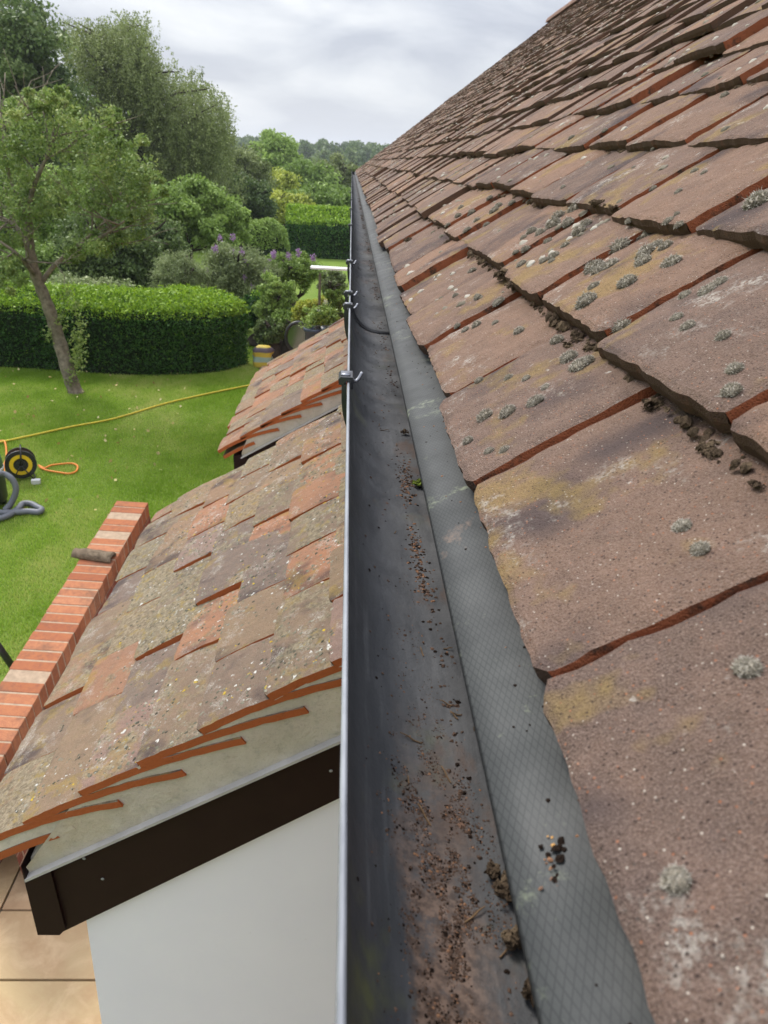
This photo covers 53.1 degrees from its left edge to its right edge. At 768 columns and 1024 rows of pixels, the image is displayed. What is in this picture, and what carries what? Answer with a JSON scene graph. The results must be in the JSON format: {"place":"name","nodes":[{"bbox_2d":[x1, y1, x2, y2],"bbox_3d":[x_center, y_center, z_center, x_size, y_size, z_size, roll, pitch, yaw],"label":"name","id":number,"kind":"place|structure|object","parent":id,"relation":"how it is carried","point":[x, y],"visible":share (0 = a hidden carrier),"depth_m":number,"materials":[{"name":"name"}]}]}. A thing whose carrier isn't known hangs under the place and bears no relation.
{"place":"outdoors","nodes":[
{"label":"outdoors","id":0,"kind":"place"},
{"bbox_2d":[0,366,265,1023],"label":"patio","id":1,"kind":"structure","parent":0,"point":[47,979],"depth_m":3.43,"materials":[{"name":"stone"}]},
{"bbox_2d":[252,345,274,366],"bbox_3d":[-2.125,-2.745,13.504,0.398,0.360,0.229,2,24,-3],"label":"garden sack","id":2,"kind":"object","parent":1,"relation":"on","point":[262,355],"visible":0.86,"depth_m":13.43,"materials":[{"name":"yellow plastic"}]},
{"bbox_2d":[251,316,284,358],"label":"shrub","id":3,"kind":"object","parent":1,"relation":"on","point":[268,330],"visible":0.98,"depth_m":13.74,"materials":[{"name":"green plant"}]},
{"bbox_2d":[284,321,306,349],"bbox_3d":[-1.473,-2.830,13.180,0.476,0.897,0.078,2,24,-3],"label":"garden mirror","id":4,"kind":"object","parent":1,"relation":"on","point":[294,336],"visible":0.46,"depth_m":13.08,"materials":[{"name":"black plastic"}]},
{"bbox_2d":[286,295,327,325],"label":"shrub","id":5,"kind":"object","parent":1,"relation":"on","point":[296,311],"visible":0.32,"depth_m":13.73,"materials":[{"name":"green plant"}]},
{"bbox_2d":[298,299,329,340],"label":"potted plant","id":6,"kind":"object","parent":1,"relation":"on","point":[311,320],"visible":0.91,"depth_m":12.30,"materials":[{"name":"green plant"}]},
{"bbox_2d":[318,273,320,325],"bbox_3d":[-1.165,-3.469,13.769,0.050,1.607,0.050,2,24,-3],"label":"garden post","id":7,"kind":"object","parent":1,"relation":"on","point":[319,291],"visible":0.47,"depth_m":13.54,"materials":[{"name":"brown wood"}]},
{"bbox_2d":[314,301,340,331],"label":"shrub","id":8,"kind":"object","parent":1,"relation":"on","point":[332,315],"visible":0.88,"depth_m":12.32,"materials":[{"name":"green plant"}]},
{"bbox_2d":[322,289,344,325],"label":"shrub","id":9,"kind":"object","parent":1,"relation":"on","point":[336,299],"visible":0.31,"depth_m":14.17,"materials":[{"name":"green plant"}]},
{"bbox_2d":[0,154,348,682],"bbox_3d":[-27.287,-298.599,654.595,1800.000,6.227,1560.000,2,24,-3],"label":"ground","id":10,"kind":"structure","parent":0,"point":[311,293],"depth_m":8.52,"materials":[{"name":"green plant"}]},
{"bbox_2d":[0,455,7,503],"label":"vacuum cleaner","id":11,"kind":"object","parent":10,"relation":"on","point":[3,493],"visible":0.98,"depth_m":7.72,"materials":[{"name":"black plastic"}]},
{"bbox_2d":[0,643,13,667],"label":"vacuum tube","id":12,"kind":"object","parent":10,"relation":"on","point":[6,658],"visible":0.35,"depth_m":5.29,"materials":[{"name":"black plastic"}]},
{"bbox_2d":[4,444,40,484],"bbox_3d":[-3.941,-0.519,8.350,0.334,0.392,0.312,-8,27,-23],"label":"cable reel","id":13,"kind":"object","parent":10,"relation":"on","point":[20,462],"visible":1,"depth_m":8.34,"materials":[{"name":"black plastic"}]},
{"bbox_2d":[0,470,44,520],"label":"vacuum hose","id":14,"kind":"object","parent":10,"relation":"on","point":[6,512],"visible":1,"depth_m":7.61,"materials":[{"name":"grey plastic"}]},
{"bbox_2d":[0,162,48,255],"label":"broadleaf tree","id":15,"kind":"object","parent":10,"relation":"on","point":[6,231],"visible":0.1,"depth_m":19.71,"materials":[{"name":"green plant"}]},
{"bbox_2d":[0,0,67,165],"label":"broadleaf tree","id":16,"kind":"object","parent":10,"relation":"on","point":[12,5],"visible":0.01,"depth_m":25.14,"materials":[{"name":"green plant"}]},
{"bbox_2d":[0,240,72,284],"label":"shrub","id":17,"kind":"object","parent":10,"relation":"on","point":[44,254],"visible":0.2,"depth_m":15.75,"materials":[{"name":"green plant"}]},
{"bbox_2d":[0,440,78,479],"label":"extension cable","id":18,"kind":"object","parent":10,"relation":"on","point":[44,468],"visible":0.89,"depth_m":8.76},
{"bbox_2d":[0,0,100,246],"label":"broadleaf tree","id":19,"kind":"object","parent":10,"relation":"on","point":[27,46],"visible":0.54,"depth_m":22.54,"materials":[{"name":"green plant"}]},
{"bbox_2d":[3,163,104,247],"bbox_3d":[-8.149,-7.205,19.417,2.398,3.066,2.026,2,24,-3],"label":"broadleaf tree","id":20,"kind":"object","parent":10,"relation":"on","point":[48,230],"visible":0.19,"depth_m":18.76,"materials":[{"name":"green plant"}]},
{"bbox_2d":[0,501,150,874],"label":"garden wall","id":21,"kind":"structure","parent":10,"relation":"on","point":[29,682],"depth_m":4.16,"materials":[{"name":"brick"}]},
{"bbox_2d":[71,548,115,562],"bbox_3d":[-1.779,0.257,4.704,0.251,0.051,0.094,7,25,7],"label":"old ridge tile","id":22,"kind":"object","parent":21,"relation":"on","point":[93,555],"visible":1,"depth_m":4.67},
{"bbox_2d":[29,271,135,287],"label":"shrub","id":23,"kind":"object","parent":10,"relation":"on","point":[69,278],"visible":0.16,"depth_m":14.87,"materials":[{"name":"green plant"}]},
{"bbox_2d":[0,51,174,394],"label":"apple tree","id":24,"kind":"object","parent":10,"relation":"on","point":[27,109],"visible":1,"depth_m":10.05,"materials":[{"name":"green plant"}]},
{"bbox_2d":[0,368,190,515],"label":"fallen leaves","id":25,"kind":"object","parent":10,"relation":"on","point":[105,440],"visible":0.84,"depth_m":10.00,"materials":[{"name":"brown plant"}]},
{"bbox_2d":[45,205,167,288],"bbox_3d":[-5.890,-5.416,16.594,2.709,2.383,2.199,2,24,-3],"label":"shrub","id":26,"kind":"object","parent":10,"relation":"on","point":[124,262],"visible":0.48,"depth_m":16.04,"materials":[{"name":"green plant"}]},
{"bbox_2d":[0,385,248,442],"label":"garden hose","id":27,"kind":"object","parent":10,"relation":"on","point":[53,430],"visible":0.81,"depth_m":10.48,"materials":[{"name":"rubber"}]},
{"bbox_2d":[79,104,171,192],"bbox_3d":[-10.605,-14.702,32.327,4.848,5.650,5.085,23,31,37],"label":"broadleaf tree","id":28,"kind":"object","parent":10,"relation":"on","point":[95,175],"visible":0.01,"depth_m":31.50,"materials":[{"name":"green plant"}]},
{"bbox_2d":[0,278,250,376],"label":"garden hedge","id":29,"kind":"object","parent":10,"relation":"on","point":[180,329],"visible":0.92,"depth_m":12.52,"materials":[{"name":"green plant"}]},
{"bbox_2d":[51,8,248,252],"bbox_3d":[-8.799,-13.593,28.542,7.730,9.103,5.725,2,24,-3],"label":"birch tree","id":30,"kind":"object","parent":10,"relation":"on","point":[122,68],"visible":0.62,"depth_m":27.14,"materials":[{"name":"green plant"}]},
{"bbox_2d":[109,204,191,288],"bbox_3d":[-5.417,-5.808,17.511,2.012,2.321,1.821,-4,26,-17],"label":"shrub","id":31,"kind":"object","parent":10,"relation":"on","point":[173,239],"visible":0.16,"depth_m":17.11,"materials":[{"name":"green plant"}]},
{"bbox_2d":[145,247,215,288],"bbox_3d":[-4.024,-4.368,15.213,1.322,1.718,1.110,2,24,-3],"label":"shrub","id":32,"kind":"object","parent":10,"relation":"on","point":[186,270],"visible":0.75,"depth_m":14.89,"materials":[{"name":"green plant"}]},
{"bbox_2d":[7,150,361,180],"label":"tree belt","id":33,"kind":"object","parent":10,"relation":"on","point":[313,158],"visible":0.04,"depth_m":103.16,"materials":[{"name":"green plant"}]},
{"bbox_2d":[138,172,245,285],"bbox_3d":[-4.982,-7.087,19.648,2.906,2.982,2.629,2,24,-3],"label":"shrub","id":34,"kind":"object","parent":10,"relation":"on","point":[204,210],"visible":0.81,"depth_m":18.95,"materials":[{"name":"green plant"}]},
{"bbox_2d":[24,134,389,166],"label":"woodland","id":35,"kind":"object","parent":10,"relation":"on","point":[361,153],"visible":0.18,"depth_m":183.84,"materials":[{"name":"green plant"}]},
{"bbox_2d":[224,200,253,253],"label":"shrub","id":36,"kind":"object","parent":10,"relation":"on","point":[245,237],"visible":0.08,"depth_m":20.44,"materials":[{"name":"green plant"}]},
{"bbox_2d":[197,234,283,298],"bbox_3d":[-3.008,-4.705,15.866,2.115,2.087,1.588,2,24,-3],"label":"buddleia bush","id":37,"kind":"object","parent":10,"relation":"on","point":[238,273],"visible":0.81,"depth_m":15.43,"materials":[{"name":"green plant"}]},
{"bbox_2d":[238,289,261,346],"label":"shrub","id":38,"kind":"object","parent":10,"relation":"on","point":[251,299],"visible":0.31,"depth_m":14.66,"materials":[{"name":"green plant"}]},
{"bbox_2d":[220,171,279,219],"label":"shrub","id":39,"kind":"object","parent":10,"relation":"on","point":[259,204],"visible":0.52,"depth_m":30.93,"materials":[{"name":"green plant"}]},
{"bbox_2d":[226,135,278,189],"bbox_3d":[-7.580,-16.544,38.413,4.514,4.357,3.805,2,24,-3],"label":"broadleaf tree","id":40,"kind":"object","parent":10,"relation":"on","point":[253,166],"visible":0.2,"depth_m":37.48,"materials":[{"name":"green plant"}]},
{"bbox_2d":[240,216,290,259],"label":"rounded hedge","id":41,"kind":"object","parent":10,"relation":"on","point":[269,234],"visible":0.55,"depth_m":24.17,"materials":[{"name":"green plant"}]},
{"bbox_2d":[251,270,298,345],"bbox_3d":[-2.040,-3.743,14.516,0.912,1.617,0.831,2,24,-3],"label":"shrub","id":42,"kind":"object","parent":10,"relation":"on","point":[276,294],"visible":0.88,"depth_m":14.22,"materials":[{"name":"green plant"}]},
{"bbox_2d":[247,128,312,170],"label":"broadleaf tree","id":43,"kind":"object","parent":10,"relation":"on","point":[277,148],"visible":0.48,"depth_m":54.93,"materials":[{"name":"green plant"}]},
{"bbox_2d":[271,305,294,354],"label":"shrub","id":44,"kind":"object","parent":10,"relation":"on","point":[281,315],"visible":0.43,"depth_m":14.01,"materials":[{"name":"green plant"}]},
{"bbox_2d":[252,187,315,228],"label":"shrub","id":45,"kind":"object","parent":10,"relation":"on","point":[283,200],"visible":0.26,"depth_m":34.68,"materials":[{"name":"green plant"}]},
{"bbox_2d":[268,166,303,193],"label":"broadleaf tree","id":46,"kind":"object","parent":10,"relation":"on","point":[288,180],"visible":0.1,"depth_m":43.54,"materials":[{"name":"green plant"}]},
{"bbox_2d":[265,247,323,305],"bbox_3d":[-2.009,-4.955,16.897,1.494,1.669,1.340,2,24,-3],"label":"buddleia bush","id":47,"kind":"object","parent":10,"relation":"on","point":[301,273],"visible":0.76,"depth_m":16.52,"materials":[{"name":"green plant"}]},
{"bbox_2d":[274,156,343,190],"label":"broadleaf tree","id":48,"kind":"object","parent":10,"relation":"on","point":[300,166],"visible":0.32,"depth_m":46.88,"materials":[{"name":"green plant"}]},
{"bbox_2d":[284,181,350,207],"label":"shrub","id":49,"kind":"object","parent":10,"relation":"on","point":[322,194],"visible":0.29,"depth_m":36.16,"materials":[{"name":"green plant"}]},
{"bbox_2d":[285,202,350,259],"bbox_3d":[0.438,-10.659,29.641,8.808,2.019,2.745,3,24,-1],"label":"garden hedge","id":50,"kind":"object","parent":10,"relation":"on","point":[320,231],"visible":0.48,"depth_m":28.76,"materials":[{"name":"green plant"}]},
{"bbox_2d":[316,270,348,297],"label":"shrub","id":51,"kind":"object","parent":10,"relation":"on","point":[334,280],"visible":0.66,"depth_m":18.22,"materials":[{"name":"green plant"}]},
{"bbox_2d":[313,151,358,190],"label":"broadleaf tree","id":52,"kind":"object","parent":10,"relation":"on","point":[336,164],"visible":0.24,"depth_m":52.27,"materials":[{"name":"green plant"}]},
{"bbox_2d":[0,0,767,1023],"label":"house","id":53,"kind":"structure","parent":10,"relation":"on","point":[562,212],"depth_m":0.52,"materials":[{"name":"tile"}]},
{"bbox_2d":[412,478,421,485],"bbox_3d":[0.028,-0.022,0.585,0.012,0.006,0.011,-9,27,-26],"label":"moss clod","id":54,"kind":"object","parent":53,"relation":"on","point":[417,482],"visible":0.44,"depth_m":0.58,"materials":[{"name":"green plant"}]},
{"bbox_2d":[373,322,507,957],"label":"twig bits","id":55,"kind":"object","parent":53,"relation":"on","point":[475,914],"visible":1,"depth_m":0.31,"materials":[{"name":"brown wood"}]},
{"bbox_2d":[357,198,530,1023],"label":"gutter dirt","id":56,"kind":"structure","parent":53,"relation":"on","point":[453,965],"depth_m":0.27,"materials":[{"name":"brown soil"}]},
{"bbox_2d":[485,861,511,902],"bbox_3d":[0.042,0.125,0.261,0.014,0.007,0.018,2,24,-3],"label":"moss clod","id":57,"kind":"object","parent":53,"relation":"on","point":[493,870],"visible":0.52,"depth_m":0.26,"materials":[{"name":"brown plant"}]},
{"bbox_2d":[381,255,630,1023],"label":"tray grit","id":58,"kind":"object","parent":53,"relation":"on","point":[559,848],"visible":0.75,"depth_m":0.21,"materials":[{"name":"black soil"}]},
{"bbox_2d":[500,924,521,950],"bbox_3d":[0.042,0.133,0.242,0.010,0.008,0.008,2,24,-3],"label":"moss clod","id":59,"kind":"object","parent":53,"relation":"on","point":[511,939],"visible":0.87,"depth_m":0.24,"materials":[{"name":"brown plant"}]},
{"bbox_2d":[521,977,533,1006],"bbox_3d":[0.046,0.142,0.223,0.012,0.007,0.012,2,24,-3],"label":"moss clod","id":60,"kind":"object","parent":53,"relation":"on","point":[526,992],"visible":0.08,"depth_m":0.23,"materials":[{"name":"brown plant"}]},
{"bbox_2d":[3,0,570,145],"label":"sky","id":61,"kind":"structure","parent":0,"point":[337,71],"materials":[{"name":"white"}]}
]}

